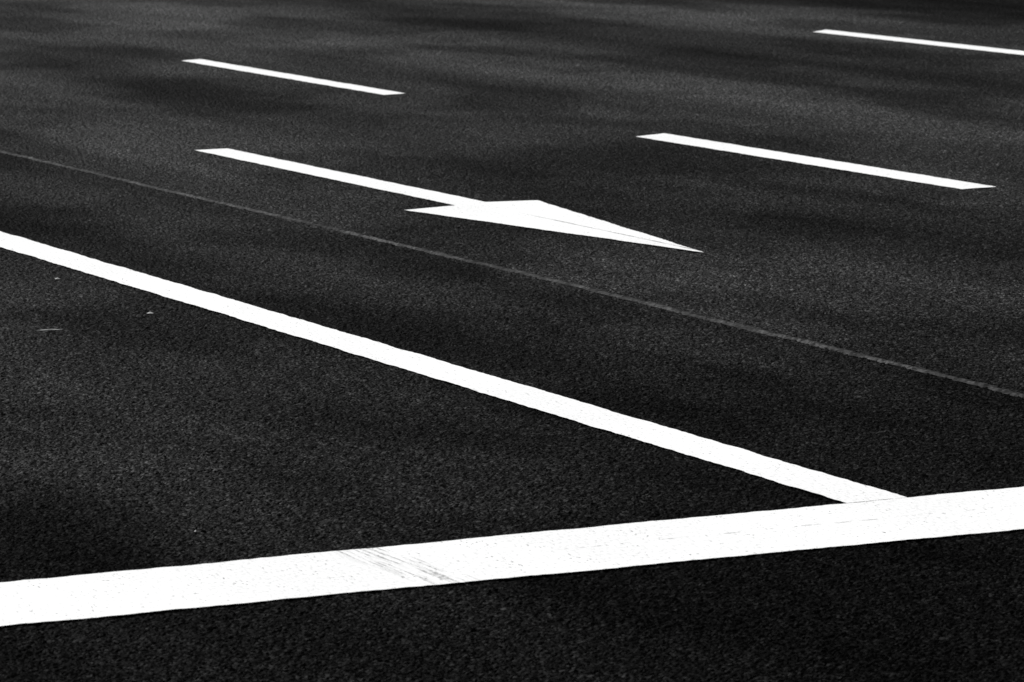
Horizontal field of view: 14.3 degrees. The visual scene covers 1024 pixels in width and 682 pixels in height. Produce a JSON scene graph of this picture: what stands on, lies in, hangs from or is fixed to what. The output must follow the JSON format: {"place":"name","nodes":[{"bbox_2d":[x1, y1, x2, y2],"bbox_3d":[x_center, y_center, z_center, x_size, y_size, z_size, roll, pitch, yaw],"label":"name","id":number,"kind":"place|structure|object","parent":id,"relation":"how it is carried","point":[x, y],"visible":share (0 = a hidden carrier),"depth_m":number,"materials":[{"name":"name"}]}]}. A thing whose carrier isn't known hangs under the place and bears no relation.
{"place":"outdoors","nodes":[
{"label":"outdoors","id":0,"kind":"place"},
{"bbox_2d":[0,0,1023,681],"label":"road","id":1,"kind":"structure","parent":0,"point":[134,434],"depth_m":11.24,"materials":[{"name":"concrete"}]},
{"bbox_2d":[43,277,196,531],"bbox_3d":[-1.020,0.095,10.145,0.326,0.004,4.144,-1,8,-6],"label":"loose grit","id":2,"kind":"object","parent":1,"relation":"on","point":[60,329],"visible":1,"depth_m":11.06,"materials":[{"name":"grey"}]},
{"bbox_2d":[183,59,402,94],"bbox_3d":[-1.117,-1.314,20.254,0.145,0.001,2.611,-4,9,-26],"label":"lane marking","id":3,"kind":"object","parent":1,"relation":"on","point":[295,77],"visible":1,"depth_m":20.15,"materials":[{"name":"paint"}]},
{"bbox_2d":[196,148,701,251],"bbox_3d":[-0.317,-0.521,14.572,0.557,0.001,3.970,-4,9,-27],"label":"direction arrow","id":4,"kind":"object","parent":1,"relation":"on","point":[537,214],"visible":1,"depth_m":14.05,"materials":[{"name":"paint"}]},
{"bbox_2d":[0,231,904,502],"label":"solid lane line","id":5,"kind":"object","parent":1,"relation":"on","point":[803,478],"visible":1,"depth_m":10.08,"materials":[{"name":"paint"}]},
{"bbox_2d":[0,487,1023,625],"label":"stop line","id":6,"kind":"object","parent":1,"relation":"on","point":[94,595],"visible":1,"depth_m":7.86,"materials":[{"name":"paint"}]},
{"bbox_2d":[0,149,1023,396],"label":"paving joint","id":7,"kind":"object","parent":1,"relation":"on","point":[852,353],"visible":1,"depth_m":11.96,"materials":[{"name":"black asphalt"}]},
{"bbox_2d":[636,133,994,188],"bbox_3d":[1.121,-0.707,15.903,0.191,0.001,2.500,-4,9,-27],"label":"lane marking","id":8,"kind":"object","parent":1,"relation":"on","point":[901,175],"visible":1,"depth_m":15.81,"materials":[{"name":"paint"}]},
{"bbox_2d":[815,30,1023,54],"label":"lane marking","id":9,"kind":"object","parent":1,"relation":"on","point":[982,48],"visible":1,"depth_m":22.74,"materials":[{"name":"paint"}]}
]}

